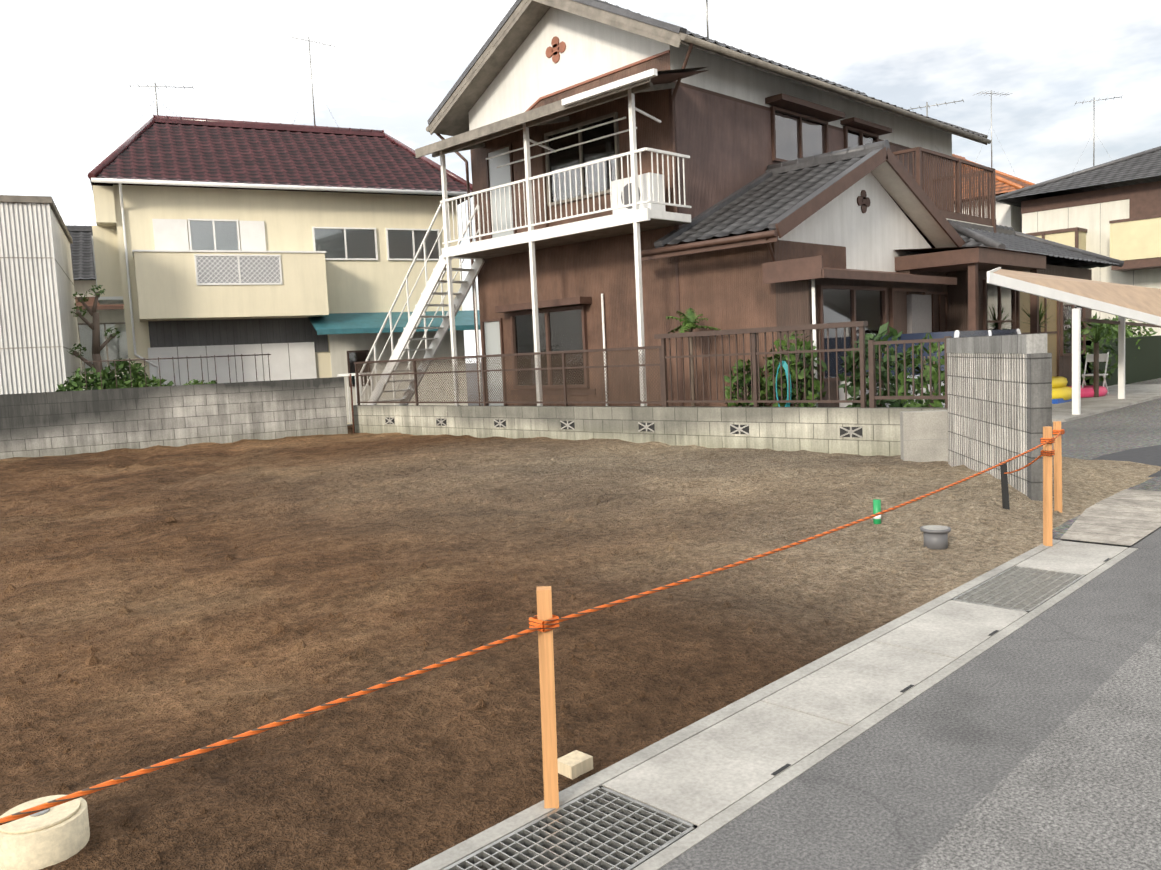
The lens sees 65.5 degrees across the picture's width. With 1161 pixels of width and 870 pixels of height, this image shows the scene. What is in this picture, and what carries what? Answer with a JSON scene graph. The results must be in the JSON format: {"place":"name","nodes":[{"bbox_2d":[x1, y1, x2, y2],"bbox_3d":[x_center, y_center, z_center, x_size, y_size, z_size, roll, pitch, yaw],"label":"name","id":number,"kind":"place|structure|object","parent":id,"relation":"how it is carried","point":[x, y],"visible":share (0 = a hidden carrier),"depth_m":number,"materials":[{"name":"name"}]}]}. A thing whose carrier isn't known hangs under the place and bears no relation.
{"place":"outdoors","nodes":[
{"label":"outdoors","id":0,"kind":"place"},
{"bbox_2d":[0,425,1160,869],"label":"dirt","id":1,"kind":"structure","parent":0,"point":[470,773],"depth_m":4.89,"materials":[{"name":"brown soil"}]},
{"bbox_2d":[0,795,89,869],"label":"concrete manhole cylinder","id":2,"kind":"object","parent":1,"relation":"on","point":[54,835],"visible":0.83,"depth_m":2.49,"materials":[{"name":"concrete"}]},
{"bbox_2d":[55,285,270,391],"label":"shrubs","id":3,"kind":"object","parent":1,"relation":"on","point":[100,378],"visible":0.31,"depth_m":18.32,"materials":[{"name":"green plant"}]},
{"bbox_2d":[350,374,354,432],"bbox_3d":[-4.662,-0.618,18.431,0.036,1.253,0.136,-3,5,-8],"label":"corner pole","id":4,"kind":"object","parent":1,"relation":"on","point":[352,404],"visible":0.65,"depth_m":18.42,"materials":[{"name":"brown metal"}]},
{"bbox_2d":[536,421,1061,808],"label":"wooden stakes","id":5,"kind":"object","parent":1,"relation":"on","point":[574,764],"visible":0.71,"depth_m":2.78,"materials":[{"name":"wood"}]},
{"bbox_2d":[0,429,1064,824],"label":"rope","id":6,"kind":"object","parent":5,"relation":"attached to","point":[554,621],"visible":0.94,"depth_m":2.46,"materials":[{"name":"orange fabric"}]},
{"bbox_2d":[873,499,880,523],"bbox_3d":[2.180,0.594,6.634,0.054,0.240,0.057,-8,7,-45],"label":"green marker post","id":7,"kind":"object","parent":1,"relation":"on","point":[876,508],"visible":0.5,"depth_m":6.61,"materials":[{"name":"green plastic"}]},
{"bbox_2d":[920,525,950,549],"bbox_3d":[2.350,0.687,5.974,0.190,0.153,0.190,-8,7,-45],"label":"drain pipe cap","id":8,"kind":"object","parent":1,"relation":"on","point":[935,537],"visible":0.92,"depth_m":5.92,"materials":[{"name":"grey plastic"}]},
{"bbox_2d":[1000,462,1009,509],"bbox_3d":[3.294,0.418,7.005,0.035,0.423,0.071,-4,5,-11],"label":"black post","id":9,"kind":"object","parent":1,"relation":"on","point":[1004,488],"visible":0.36,"depth_m":6.99,"materials":[{"name":"black"}]},
{"bbox_2d":[0,0,1160,363],"label":"sky","id":10,"kind":"structure","parent":0,"point":[67,101],"materials":[{"name":"white"}]},
{"bbox_2d":[347,363,1160,548],"bbox_3d":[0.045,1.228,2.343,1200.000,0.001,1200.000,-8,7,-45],"label":"ground","id":11,"kind":"structure","parent":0,"point":[476,388],"depth_m":40.31,"materials":[{"name":"concrete"}]},
{"bbox_2d":[0,195,83,394],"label":"metal building","id":12,"kind":"structure","parent":11,"relation":"on","point":[39,336],"depth_m":17.26,"materials":[{"name":"metal"}]},
{"bbox_2d":[73,280,128,389],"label":"old house","id":13,"kind":"structure","parent":11,"relation":"on","point":[111,315],"depth_m":27.70,"materials":[{"name":"paint"}]},
{"bbox_2d":[66,225,95,279],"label":"old roof","id":14,"kind":"structure","parent":13,"relation":"on","point":[82,257],"depth_m":28.54,"materials":[{"name":"grey tile"}]},
{"bbox_2d":[0,377,347,458],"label":"wall","id":15,"kind":"structure","parent":11,"relation":"on","point":[60,423],"depth_m":16.83,"materials":[{"name":"grey concrete"}]},
{"bbox_2d":[91,178,479,423],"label":"cream house","id":16,"kind":"structure","parent":11,"relation":"on","point":[300,285],"depth_m":21.39,"materials":[{"name":"paint"}]},
{"bbox_2d":[88,35,472,204],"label":"roof","id":17,"kind":"structure","parent":16,"relation":"on","point":[167,148],"depth_m":22.94,"materials":[{"name":"red tile"}]},
{"bbox_2d":[337,67,707,423],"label":"balcony","id":18,"kind":"structure","parent":11,"relation":"on","point":[638,203],"depth_m":15.19,"materials":[{"name":"white metal"}]},
{"bbox_2d":[353,405,947,455],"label":"fence wall","id":19,"kind":"structure","parent":11,"relation":"on","point":[867,431],"depth_m":13.04,"materials":[{"name":"grey concrete"}]},
{"bbox_2d":[354,346,663,406],"bbox_3d":[-1.707,-0.957,15.867,7.970,0.890,0.050,2,7,43],"label":"fence","id":20,"kind":"object","parent":19,"relation":"on","point":[415,373],"visible":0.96,"depth_m":15.15,"materials":[{"name":"metal"}]},
{"bbox_2d":[654,321,867,407],"bbox_3d":[2.311,-0.901,12.104,3.220,1.055,0.120,2,7,43],"label":"fence","id":21,"kind":"object","parent":19,"relation":"on","point":[753,354],"visible":1,"depth_m":12.01,"materials":[{"name":"metal"}]},
{"bbox_2d":[776,361,791,406],"bbox_3d":[2.671,-0.630,11.911,0.058,0.696,0.240,-8,7,-45],"label":"hose","id":22,"kind":"object","parent":21,"relation":"hanging from","point":[784,365],"visible":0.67,"depth_m":11.85,"materials":[{"name":"teal"}]},
{"bbox_2d":[868,336,951,407],"bbox_3d":[3.879,-0.731,10.655,0.978,0.820,0.060,2,7,43],"label":"fence","id":23,"kind":"object","parent":19,"relation":"on","point":[873,397],"visible":0.98,"depth_m":10.69,"materials":[{"name":"metal"}]},
{"bbox_2d":[474,93,891,405],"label":"windows","id":24,"kind":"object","parent":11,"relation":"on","point":[564,328],"visible":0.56,"depth_m":16.56,"materials":[{"name":"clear glass"}]},
{"bbox_2d":[666,308,720,405],"bbox_3d":[1.642,-0.913,13.765,0.946,2.054,0.997,-8,7,-45],"label":"palm","id":25,"kind":"object","parent":11,"relation":"on","point":[689,322],"visible":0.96,"depth_m":13.71,"materials":[{"name":"green plant"}]},
{"bbox_2d":[468,7,952,405],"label":"brown house","id":26,"kind":"structure","parent":11,"relation":"on","point":[723,124],"depth_m":15.59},
{"bbox_2d":[426,0,990,405],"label":"brown roof","id":27,"kind":"structure","parent":26,"relation":"on","point":[512,31],"depth_m":16.22,"materials":[{"name":"grey tile"}]},
{"bbox_2d":[706,0,963,171],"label":"brown antennas","id":28,"kind":"object","parent":27,"relation":"on","point":[927,106],"visible":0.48,"depth_m":20.68,"materials":[{"name":"metal"}]},
{"bbox_2d":[408,539,1137,869],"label":"gutter","id":29,"kind":"object","parent":11,"relation":"on","point":[659,804],"visible":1,"depth_m":3.21,"materials":[{"name":"grey concrete"}]},
{"bbox_2d":[641,147,964,406],"bbox_3d":[4.338,-2.378,15.469,6.626,4.621,3.080,-8,7,-45],"label":"extension","id":30,"kind":"object","parent":11,"relation":"on","point":[782,274],"visible":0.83,"depth_m":13.99,"materials":[{"name":"brown"}]},
{"bbox_2d":[654,139,947,247],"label":"extension roof","id":31,"kind":"structure","parent":30,"relation":"on","point":[772,196],"depth_m":14.45,"materials":[{"name":"grey tile"}]},
{"bbox_2d":[724,322,944,406],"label":"yard shrubs","id":32,"kind":"object","parent":11,"relation":"on","point":[883,330],"visible":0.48,"depth_m":12.21,"materials":[{"name":"green plant"}]},
{"bbox_2d":[900,410,947,461],"bbox_3d":[3.796,0.092,9.966,0.476,0.710,0.142,-2,5,6],"label":"wall panel","id":33,"kind":"object","parent":11,"relation":"on","point":[923,436],"visible":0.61,"depth_m":9.89,"materials":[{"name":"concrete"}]},
{"bbox_2d":[954,200,1021,232],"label":"building wall","id":34,"kind":"structure","parent":11,"relation":"on","point":[1008,215],"depth_m":30.93,"materials":[{"name":"white paint"}]},
{"bbox_2d":[952,90,1034,203],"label":"orange roof","id":35,"kind":"structure","parent":34,"relation":"on","point":[1005,183],"depth_m":31.75,"materials":[{"name":"tile"}]},
{"bbox_2d":[895,246,1091,385],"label":"porch wing","id":36,"kind":"structure","parent":11,"relation":"on","point":[972,299],"depth_m":16.71,"materials":[{"name":"brown wood"}]},
{"bbox_2d":[934,220,1123,268],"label":"wing roof","id":37,"kind":"structure","parent":36,"relation":"on","point":[1010,238],"depth_m":19.62,"materials":[{"name":"grey tile"}]},
{"bbox_2d":[892,147,995,232],"bbox_3d":[7.390,-4.634,19.187,3.790,2.180,1.400,-8,7,-45],"label":"balcony railing","id":38,"kind":"object","parent":37,"relation":"on","point":[961,168],"visible":0.58,"depth_m":18.68,"materials":[{"name":"paint"}]},
{"bbox_2d":[946,333,1046,495],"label":"tall wall","id":39,"kind":"structure","parent":11,"relation":"on","point":[987,398],"depth_m":8.28,"materials":[{"name":"grey concrete"}]},
{"bbox_2d":[1021,181,1160,336],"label":"house","id":40,"kind":"structure","parent":11,"relation":"on","point":[1122,223],"depth_m":27.62,"materials":[{"name":"paint"}]},
{"bbox_2d":[996,97,1160,206],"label":"roof","id":41,"kind":"structure","parent":40,"relation":"on","point":[1140,167],"depth_m":28.56,"materials":[{"name":"grey tile"}]},
{"bbox_2d":[1081,312,1160,386],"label":"hedge","id":42,"kind":"object","parent":11,"relation":"on","point":[1142,357],"visible":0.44,"depth_m":23.67,"materials":[{"name":"green plant"}]},
{"bbox_2d":[659,528,1160,869],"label":"road","id":43,"kind":"structure","parent":0,"point":[1034,744],"depth_m":2.90,"materials":[{"name":"grey asphalt"}]},
{"bbox_2d":[1026,353,1051,500],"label":"wall end pillar","id":44,"kind":"structure","parent":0,"point":[1039,390],"depth_m":7.25,"materials":[{"name":"grey concrete"}]},
{"bbox_2d":[1052,378,1160,545],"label":"driveway","id":45,"kind":"structure","parent":0,"point":[1138,425],"depth_m":12.21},
{"bbox_2d":[839,329,1020,406],"bbox_3d":[5.753,-0.903,14.558,4.200,1.511,1.670,-8,7,-45],"label":"car","id":46,"kind":"object","parent":45,"relation":"on","point":[937,335],"visible":0.17,"depth_m":13.57,"materials":[{"name":"white"}]},
{"bbox_2d":[987,267,1160,421],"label":"carport","id":47,"kind":"object","parent":45,"relation":"on","point":[1122,302],"visible":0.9,"depth_m":15.77,"materials":[{"name":"metal"}]},
{"bbox_2d":[1017,299,1109,396],"bbox_3d":[9.690,-1.713,18.078,2.959,2.142,1.137,-6,6,-33],"label":"yucca","id":48,"kind":"object","parent":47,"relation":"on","point":[1097,338],"visible":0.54,"depth_m":18.51,"materials":[{"name":"green plant"}]},
{"bbox_2d":[1052,352,1108,403],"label":"toys","id":49,"kind":"object","parent":45,"relation":"on","point":[1061,392],"visible":0.52,"depth_m":18.61,"materials":[{"name":"yellow"}]},
{"bbox_2d":[1060,489,1160,545],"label":"paving","id":50,"kind":"structure","parent":45,"relation":"on","point":[1128,517],"depth_m":6.63,"materials":[{"name":"grey concrete"}]},
{"bbox_2d":[1091,445,1160,477],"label":"patch","id":51,"kind":"object","parent":45,"relation":"on","point":[1150,455],"visible":0.5,"depth_m":9.93,"materials":[{"name":"grey concrete"}]}
]}

